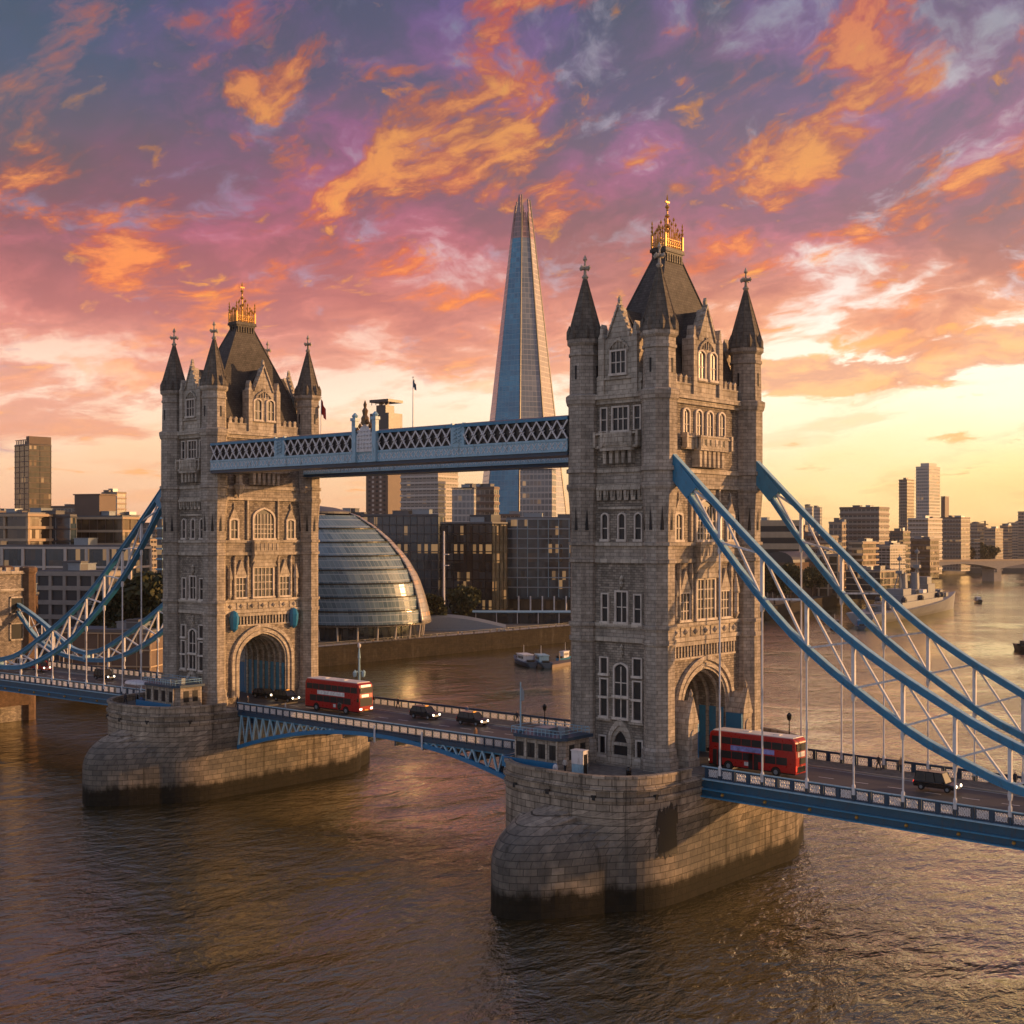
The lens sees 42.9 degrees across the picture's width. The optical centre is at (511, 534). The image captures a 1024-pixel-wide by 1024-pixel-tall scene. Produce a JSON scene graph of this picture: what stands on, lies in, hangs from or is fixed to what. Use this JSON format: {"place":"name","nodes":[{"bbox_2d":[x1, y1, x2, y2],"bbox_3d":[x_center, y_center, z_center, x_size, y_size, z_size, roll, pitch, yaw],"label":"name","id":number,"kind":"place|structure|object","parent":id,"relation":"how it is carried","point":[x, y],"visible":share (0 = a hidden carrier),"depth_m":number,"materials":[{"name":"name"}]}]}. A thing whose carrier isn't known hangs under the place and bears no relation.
{"place":"outdoors","nodes":[
{"label":"outdoors","id":0,"kind":"place"},
{"bbox_2d":[318,506,430,640],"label":"glass dome building","id":1,"kind":"structure","parent":0,"point":[370,587],"depth_m":420.06,"materials":[{"name":"grey glass"}]},
{"bbox_2d":[0,573,1023,1023],"bbox_3d":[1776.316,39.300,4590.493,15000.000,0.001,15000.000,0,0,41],"label":"river water","id":2,"kind":"structure","parent":0,"point":[362,895],"depth_m":139.84,"materials":[{"name":"brown liquid"}]},
{"bbox_2d":[0,566,36,722],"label":"abutment tower","id":3,"kind":"structure","parent":2,"relation":"on","point":[17,584],"depth_m":274.22,"materials":[{"name":"stone"}]},
{"bbox_2d":[11,598,22,638],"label":"window","id":4,"kind":"structure","parent":3,"relation":"in","point":[16,629],"depth_m":274.23,"materials":[{"name":"glass"}]},
{"bbox_2d":[82,692,369,806],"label":"bridge pier","id":5,"kind":"structure","parent":2,"relation":"in","point":[141,755],"depth_m":192.09,"materials":[{"name":"stone"}]},
{"bbox_2d":[136,674,204,706],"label":"control cabin","id":6,"kind":"object","parent":5,"relation":"on","point":[168,691],"visible":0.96,"depth_m":195.52,"materials":[{"name":"stone"}]},
{"bbox_2d":[159,283,320,705],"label":"bridge tower","id":7,"kind":"structure","parent":5,"relation":"on","point":[241,597],"depth_m":204.91,"materials":[{"name":"stone"}]},
{"bbox_2d":[0,489,161,691],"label":"suspension chain","id":8,"kind":"object","parent":7,"relation":"hanging from","point":[137,529],"visible":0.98,"depth_m":221.01,"materials":[{"name":"blue paint"}]},
{"bbox_2d":[17,602,162,675],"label":"suspension chain","id":9,"kind":"object","parent":7,"relation":"hanging from","point":[154,613],"visible":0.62,"depth_m":251.26,"materials":[{"name":"blue paint"}]},
{"bbox_2d":[0,658,162,704],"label":"suspended span","id":10,"kind":"object","parent":9,"relation":"hanging from","point":[75,689],"visible":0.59,"depth_m":237.26,"materials":[{"name":"metal"}]},
{"bbox_2d":[187,628,197,654],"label":"window","id":11,"kind":"structure","parent":7,"relation":"in","point":[192,633],"depth_m":202.75,"materials":[{"name":"stone"}]},
{"bbox_2d":[228,518,239,539],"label":"window","id":12,"kind":"structure","parent":7,"relation":"in","point":[233,522],"depth_m":202.35,"materials":[{"name":"stone"}]},
{"bbox_2d":[236,577,247,598],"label":"window","id":13,"kind":"structure","parent":7,"relation":"in","point":[241,582],"depth_m":203.49,"materials":[{"name":"stone"}]},
{"bbox_2d":[252,566,275,597],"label":"window","id":14,"kind":"structure","parent":7,"relation":"in","point":[263,578],"depth_m":206.75,"materials":[{"name":"stone"}]},
{"bbox_2d":[252,507,276,539],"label":"window","id":15,"kind":"structure","parent":7,"relation":"in","point":[263,519],"depth_m":206.70,"materials":[{"name":"stone"}]},
{"bbox_2d":[239,692,304,705],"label":"road surface","id":16,"kind":"object","parent":5,"relation":"on","point":[262,700],"visible":0.21,"depth_m":206.23,"materials":[{"name":"grey asphalt"}]},
{"bbox_2d":[273,689,299,702],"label":"black cab","id":17,"kind":"object","parent":16,"relation":"on","point":[288,695],"visible":1,"depth_m":204.46,"materials":[{"name":"paint"}]},
{"bbox_2d":[237,696,570,778],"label":"bascule span","id":18,"kind":"object","parent":5,"relation":"attached to","point":[447,734],"visible":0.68,"depth_m":181.60,"materials":[{"name":"metal"}]},
{"bbox_2d":[305,676,374,714],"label":"double decker bus","id":19,"kind":"object","parent":18,"relation":"on","point":[349,695],"visible":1,"depth_m":192.67,"materials":[{"name":"red paint"}]},
{"bbox_2d":[409,705,440,719],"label":"black cab","id":20,"kind":"object","parent":18,"relation":"on","point":[427,712],"visible":1,"depth_m":186.92,"materials":[{"name":"paint"}]},
{"bbox_2d":[456,710,488,725],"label":"black cab","id":21,"kind":"object","parent":18,"relation":"on","point":[475,718],"visible":1,"depth_m":180.72,"materials":[{"name":"paint"}]},
{"bbox_2d":[514,653,537,666],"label":"boat","id":22,"kind":"object","parent":2,"relation":"on","point":[525,659],"visible":0.85,"depth_m":389.02,"materials":[{"name":"white paint"}]},
{"bbox_2d":[491,726,803,919],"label":"bridge pier","id":23,"kind":"structure","parent":2,"relation":"in","point":[600,837],"depth_m":136.65,"materials":[{"name":"stone"}]},
{"bbox_2d":[502,721,592,770],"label":"control cabin","id":24,"kind":"object","parent":23,"relation":"on","point":[545,746],"visible":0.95,"depth_m":145.76,"materials":[{"name":"stone"}]},
{"bbox_2d":[570,748,588,773],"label":"notice kiosk","id":25,"kind":"object","parent":23,"relation":"on","point":[579,759],"visible":0.82,"depth_m":141.19,"materials":[{"name":"white paint"}]},
{"bbox_2d":[566,195,764,772],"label":"bridge tower","id":26,"kind":"structure","parent":23,"relation":"on","point":[661,373],"depth_m":150.50,"materials":[{"name":"stone"}]},
{"bbox_2d":[210,401,568,473],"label":"level walkway","id":27,"kind":"structure","parent":26,"relation":"attached to","point":[365,446],"depth_m":171.34,"materials":[{"name":"blue paint"}]},
{"bbox_2d":[303,458,567,477],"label":"level walkway","id":28,"kind":"structure","parent":26,"relation":"attached to","point":[471,466],"depth_m":191.32,"materials":[{"name":"blue paint"}]},
{"bbox_2d":[599,513,609,541],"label":"window","id":29,"kind":"structure","parent":26,"relation":"in","point":[605,517],"depth_m":150.27,"materials":[{"name":"stone"}]},
{"bbox_2d":[599,593,609,623],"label":"window","id":30,"kind":"structure","parent":26,"relation":"in","point":[605,597],"depth_m":150.27,"materials":[{"name":"stone"}]},
{"bbox_2d":[610,405,629,432],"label":"window","id":31,"kind":"structure","parent":26,"relation":"in","point":[620,415],"depth_m":148.84,"materials":[{"name":"stone"}]},
{"bbox_2d":[611,662,629,698],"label":"window","id":32,"kind":"structure","parent":26,"relation":"in","point":[620,670],"depth_m":148.73,"materials":[{"name":"stone"}]},
{"bbox_2d":[611,699,629,720],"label":"window","id":33,"kind":"structure","parent":26,"relation":"in","point":[620,706],"depth_m":148.73,"materials":[{"name":"stone"}]},
{"bbox_2d":[608,719,632,765],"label":"door","id":34,"kind":"structure","parent":26,"relation":"in","point":[621,743],"depth_m":148.70,"materials":[{"name":"stone"}]},
{"bbox_2d":[616,512,626,541],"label":"window","id":35,"kind":"structure","parent":26,"relation":"in","point":[621,517],"depth_m":148.70,"materials":[{"name":"stone"}]},
{"bbox_2d":[613,590,629,624],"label":"window","id":36,"kind":"structure","parent":26,"relation":"in","point":[621,597],"depth_m":148.70,"materials":[{"name":"stone"}]},
{"bbox_2d":[632,404,641,429],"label":"window","id":37,"kind":"structure","parent":26,"relation":"in","point":[637,409],"depth_m":147.32,"materials":[{"name":"stone"}]},
{"bbox_2d":[632,594,642,625],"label":"window","id":38,"kind":"structure","parent":26,"relation":"in","point":[637,598],"depth_m":147.22,"materials":[{"name":"stone"}]},
{"bbox_2d":[631,657,643,678],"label":"window","id":39,"kind":"structure","parent":26,"relation":"in","point":[637,663],"depth_m":147.22,"materials":[{"name":"stone"}]},
{"bbox_2d":[631,680,643,701],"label":"window","id":40,"kind":"structure","parent":26,"relation":"in","point":[637,686],"depth_m":147.25,"materials":[{"name":"stone"}]},
{"bbox_2d":[631,701,643,722],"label":"window","id":41,"kind":"structure","parent":26,"relation":"in","point":[637,707],"depth_m":147.22,"materials":[{"name":"stone"}]},
{"bbox_2d":[632,512,643,541],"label":"window","id":42,"kind":"structure","parent":26,"relation":"in","point":[638,517],"depth_m":147.14,"materials":[{"name":"stone"}]},
{"bbox_2d":[675,512,684,541],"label":"window","id":43,"kind":"structure","parent":26,"relation":"in","point":[679,516],"depth_m":148.62,"materials":[{"name":"stone"}]},
{"bbox_2d":[681,592,691,622],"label":"window","id":44,"kind":"structure","parent":26,"relation":"in","point":[685,596],"depth_m":149.57,"materials":[{"name":"stone"}]},
{"bbox_2d":[682,407,691,435],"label":"window","id":45,"kind":"structure","parent":26,"relation":"in","point":[686,412],"depth_m":149.57,"materials":[{"name":"stone"}]},
{"bbox_2d":[694,499,716,541],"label":"window","id":46,"kind":"structure","parent":26,"relation":"in","point":[702,534],"depth_m":152.63,"materials":[{"name":"stone"}]},
{"bbox_2d":[694,578,717,620],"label":"window","id":47,"kind":"structure","parent":26,"relation":"in","point":[705,588],"depth_m":152.78,"materials":[{"name":"stone"}]},
{"bbox_2d":[722,589,730,618],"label":"window","id":48,"kind":"structure","parent":26,"relation":"in","point":[725,593],"depth_m":156.06,"materials":[{"name":"stone"}]},
{"bbox_2d":[673,454,1023,816],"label":"suspension chain","id":49,"kind":"object","parent":26,"relation":"hanging from","point":[689,484],"visible":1,"depth_m":131.58,"materials":[{"name":"blue paint"}]},
{"bbox_2d":[700,748,1023,850],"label":"suspended span","id":50,"kind":"object","parent":49,"relation":"hanging from","point":[979,815],"visible":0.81,"depth_m":133.35,"materials":[{"name":"metal"}]},
{"bbox_2d":[706,727,805,775],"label":"double decker bus","id":51,"kind":"object","parent":50,"relation":"on","point":[782,753],"visible":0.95,"depth_m":143.91,"materials":[{"name":"red paint"}]},
{"bbox_2d":[913,768,961,792],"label":"black car","id":52,"kind":"object","parent":50,"relation":"on","point":[929,778],"visible":0.91,"depth_m":134.95,"materials":[{"name":"paint"}]},
{"bbox_2d":[756,461,1023,781],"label":"suspension chain","id":53,"kind":"object","parent":26,"relation":"hanging from","point":[771,487],"visible":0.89,"depth_m":147.47,"materials":[{"name":"blue paint"}]},
{"bbox_2d":[846,549,955,624],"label":"warship","id":54,"kind":"object","parent":2,"relation":"on","point":[921,596],"visible":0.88,"depth_m":613.83,"materials":[{"name":"white paint"}]},
{"bbox_2d":[0,0,1023,532],"label":"sky","id":55,"kind":"structure","parent":0,"point":[361,168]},
{"bbox_2d":[50,564,1023,666],"bbox_3d":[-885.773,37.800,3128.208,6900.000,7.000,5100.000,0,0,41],"label":"bank ground","id":56,"kind":"structure","parent":0,"point":[1019,568],"depth_m":589.71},
{"bbox_2d":[0,663,30,706],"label":"approach viaduct","id":57,"kind":"object","parent":56,"relation":"on","point":[8,699],"visible":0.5,"depth_m":267.82,"materials":[{"name":"beige stone"}]},
{"bbox_2d":[0,509,53,544],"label":"hotel block","id":58,"kind":"structure","parent":56,"relation":"on","point":[18,527],"depth_m":427.99,"materials":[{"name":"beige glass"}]},
{"bbox_2d":[14,436,51,511],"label":"apartment tower","id":59,"kind":"structure","parent":56,"relation":"on","point":[33,472],"depth_m":805.46,"materials":[{"name":"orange glass"}]},
{"bbox_2d":[29,508,77,544],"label":"office block","id":60,"kind":"structure","parent":56,"relation":"on","point":[64,530],"depth_m":432.94,"materials":[{"name":"grey glass"}]},
{"bbox_2d":[0,538,151,579],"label":"glass podium","id":61,"kind":"object","parent":56,"relation":"on","point":[48,557],"visible":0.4,"depth_m":408.90,"materials":[{"name":"grey glass"}]},
{"bbox_2d":[36,561,120,659],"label":"concrete offices","id":62,"kind":"structure","parent":56,"relation":"on","point":[62,593],"depth_m":355.44,"materials":[{"name":"grey concrete"}]},
{"bbox_2d":[93,606,117,625],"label":"broadleaf tree","id":63,"kind":"object","parent":56,"relation":"on","point":[110,616],"visible":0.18,"depth_m":321.74,"materials":[{"name":"green plant"}]},
{"bbox_2d":[73,494,139,544],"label":"hotel block","id":64,"kind":"structure","parent":56,"relation":"on","point":[101,521],"depth_m":444.69,"materials":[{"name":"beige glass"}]},
{"bbox_2d":[58,618,162,678],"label":"quay house","id":65,"kind":"structure","parent":56,"relation":"on","point":[132,661],"depth_m":302.38,"materials":[{"name":"brown brick"}]},
{"bbox_2d":[101,489,126,514],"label":"office tower","id":66,"kind":"structure","parent":56,"relation":"on","point":[121,503],"depth_m":903.43,"materials":[{"name":"beige concrete"}]},
{"bbox_2d":[115,567,162,626],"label":"broadleaf tree","id":67,"kind":"object","parent":56,"relation":"on","point":[152,590],"visible":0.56,"depth_m":312.07,"materials":[{"name":"green plant"}]},
{"bbox_2d":[156,515,162,574],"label":"glass stair tower","id":68,"kind":"structure","parent":56,"relation":"on","point":[159,548],"depth_m":520.34,"materials":[{"name":"grey glass"}]},
{"bbox_2d":[366,399,402,513],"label":"hospital tower","id":69,"kind":"structure","parent":56,"relation":"on","point":[383,493],"depth_m":956.62,"materials":[{"name":"beige concrete"}]},
{"bbox_2d":[361,509,444,595],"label":"dark offices","id":70,"kind":"structure","parent":56,"relation":"on","point":[413,535],"depth_m":561.70,"materials":[{"name":"black glass"}]},
{"bbox_2d":[400,472,458,521],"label":"banded offices","id":71,"kind":"structure","parent":56,"relation":"on","point":[433,491],"depth_m":807.19,"materials":[{"name":"grey metal"}]},
{"bbox_2d":[425,593,447,615],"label":"broadleaf tree","id":72,"kind":"object","parent":56,"relation":"on","point":[436,605],"visible":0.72,"depth_m":467.37,"materials":[{"name":"green plant"}]},
{"bbox_2d":[318,624,569,646],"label":"promenade","id":73,"kind":"structure","parent":56,"relation":"on","point":[441,635],"depth_m":440.94,"materials":[{"name":"concrete"}]},
{"bbox_2d":[418,614,505,630],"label":"curved canopy","id":74,"kind":"object","parent":73,"relation":"on","point":[448,622],"visible":0.74,"depth_m":462.00,"materials":[{"name":"grey metal"}]},
{"bbox_2d":[445,584,481,615],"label":"broadleaf tree","id":75,"kind":"object","parent":56,"relation":"on","point":[464,600],"visible":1,"depth_m":485.87,"materials":[{"name":"green plant"}]},
{"bbox_2d":[452,483,475,521],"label":"pale offices","id":76,"kind":"structure","parent":56,"relation":"on","point":[463,502],"depth_m":721.82,"materials":[{"name":"grey metal"}]},
{"bbox_2d":[440,515,507,614],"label":"black offices","id":77,"kind":"structure","parent":56,"relation":"on","point":[476,548],"depth_m":550.45,"materials":[{"name":"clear glass"}]},
{"bbox_2d":[476,484,499,514],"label":"banded offices","id":78,"kind":"structure","parent":56,"relation":"on","point":[487,499],"depth_m":742.39,"materials":[{"name":"beige concrete"}]},
{"bbox_2d":[454,610,570,623],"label":"long canopy","id":79,"kind":"object","parent":56,"relation":"on","point":[531,616],"visible":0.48,"depth_m":501.00,"materials":[{"name":"grey metal"}]},
{"bbox_2d":[482,194,566,516],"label":"glass spire","id":80,"kind":"structure","parent":56,"relation":"on","point":[522,387],"depth_m":996.89,"materials":[{"name":"blue glass"}]},
{"bbox_2d":[520,468,555,516],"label":"pale offices","id":81,"kind":"structure","parent":56,"relation":"on","point":[537,490],"depth_m":803.12,"materials":[{"name":"grey concrete"}]},
{"bbox_2d":[506,513,570,609],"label":"glazed offices","id":82,"kind":"structure","parent":56,"relation":"on","point":[539,570],"depth_m":567.32,"materials":[{"name":"grey glass"}]},
{"bbox_2d":[318,609,766,666],"bbox_3d":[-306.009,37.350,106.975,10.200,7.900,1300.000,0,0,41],"label":"river wall","id":83,"kind":"structure","parent":56,"relation":"on","point":[334,655],"depth_m":424.13,"materials":[{"name":"brown stone"}]},
{"bbox_2d":[764,570,790,603],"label":"broadleaf tree","id":84,"kind":"object","parent":56,"relation":"on","point":[769,586],"visible":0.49,"depth_m":636.07,"materials":[{"name":"green plant"}]},
{"bbox_2d":[760,517,803,553],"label":"long offices","id":85,"kind":"structure","parent":56,"relation":"on","point":[776,536],"depth_m":765.13,"materials":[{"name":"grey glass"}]},
{"bbox_2d":[781,562,811,602],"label":"broadleaf tree","id":86,"kind":"object","parent":56,"relation":"on","point":[792,570],"visible":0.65,"depth_m":646.62,"materials":[{"name":"green plant"}]},
{"bbox_2d":[767,595,855,619],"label":"river wall","id":87,"kind":"structure","parent":56,"relation":"on","point":[822,602],"depth_m":657.50,"materials":[{"name":"brown stone"}]},
{"bbox_2d":[802,566,828,597],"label":"broadleaf tree","id":88,"kind":"object","parent":56,"relation":"on","point":[816,576],"visible":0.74,"depth_m":676.68,"materials":[{"name":"green plant"}]},
{"bbox_2d":[803,532,838,553],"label":"block","id":89,"kind":"structure","parent":56,"relation":"on","point":[808,537],"depth_m":795.55,"materials":[{"name":"beige concrete"}]},
{"bbox_2d":[816,550,846,597],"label":"arcade block","id":90,"kind":"structure","parent":56,"relation":"on","point":[834,563],"depth_m":722.30,"materials":[{"name":"brown brick"}]},
{"bbox_2d":[829,518,846,549],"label":"side block","id":91,"kind":"structure","parent":56,"relation":"on","point":[837,526],"depth_m":842.45,"materials":[{"name":"beige concrete"}]},
{"bbox_2d":[849,538,878,568],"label":"balcony flats","id":92,"kind":"structure","parent":56,"relation":"on","point":[863,553],"depth_m":748.51,"materials":[{"name":"beige concrete"}]},
{"bbox_2d":[839,505,889,569],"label":"hotel tower","id":93,"kind":"structure","parent":56,"relation":"on","point":[870,521],"depth_m":857.38,"materials":[{"name":"beige concrete"}]},
{"bbox_2d":[845,565,905,599],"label":"building","id":94,"kind":"structure","parent":56,"relation":"on","point":[883,577],"depth_m":708.44,"materials":[{"name":"beige glass"}]},
{"bbox_2d":[876,541,905,568],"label":"riverside block","id":95,"kind":"structure","parent":56,"relation":"on","point":[889,552],"depth_m":804.26,"materials":[{"name":"beige concrete"}]},
{"bbox_2d":[889,528,910,580],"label":"riverside offices","id":96,"kind":"structure","parent":56,"relation":"on","point":[901,535],"depth_m":984.63,"materials":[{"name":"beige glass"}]},
{"bbox_2d":[899,478,913,530],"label":"skyscraper","id":97,"kind":"structure","parent":56,"relation":"on","point":[906,498],"depth_m":1604.24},
{"bbox_2d":[910,536,939,577],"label":"riverside offices","id":98,"kind":"structure","parent":56,"relation":"on","point":[929,550],"depth_m":1055.15,"materials":[{"name":"beige glass"}]},
{"bbox_2d":[907,515,942,573],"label":"riverside offices","id":99,"kind":"structure","parent":56,"relation":"on","point":[926,526],"depth_m":1158.66,"materials":[{"name":"grey concrete"}]},
{"bbox_2d":[916,463,939,517],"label":"skyscraper","id":100,"kind":"structure","parent":56,"relation":"on","point":[927,489],"depth_m":1557.15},
{"bbox_2d":[940,515,970,570],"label":"riverside offices","id":101,"kind":"structure","parent":56,"relation":"on","point":[956,534],"depth_m":1256.34,"materials":[{"name":"grey concrete"}]},
{"bbox_2d":[908,559,1023,581],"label":"road bridge","id":102,"kind":"structure","parent":56,"relation":"on","point":[992,569],"depth_m":1087.61,"materials":[{"name":"concrete"}]},
{"bbox_2d":[984,526,1002,558],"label":"distant block","id":103,"kind":"structure","parent":56,"relation":"on","point":[993,535],"depth_m":1656.07,"materials":[{"name":"beige concrete"}]},
{"bbox_2d":[1000,523,1011,558],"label":"distant block","id":104,"kind":"structure","parent":56,"relation":"on","point":[1007,540],"depth_m":1702.78,"materials":[{"name":"grey concrete"}]},
{"bbox_2d":[1008,521,1017,558],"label":"distant block","id":105,"kind":"structure","parent":56,"relation":"on","point":[1014,540],"depth_m":1812.31,"materials":[{"name":"grey concrete"}]},
{"bbox_2d":[1018,511,1023,558],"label":"distant block","id":106,"kind":"structure","parent":56,"relation":"on","point":[1020,534],"depth_m":1513.75,"materials":[{"name":"beige concrete"}]},
{"bbox_2d":[764,551,816,597],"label":"market hall","id":107,"kind":"structure","parent":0,"point":[780,558],"depth_m":708.59,"materials":[{"name":"grey brick"}]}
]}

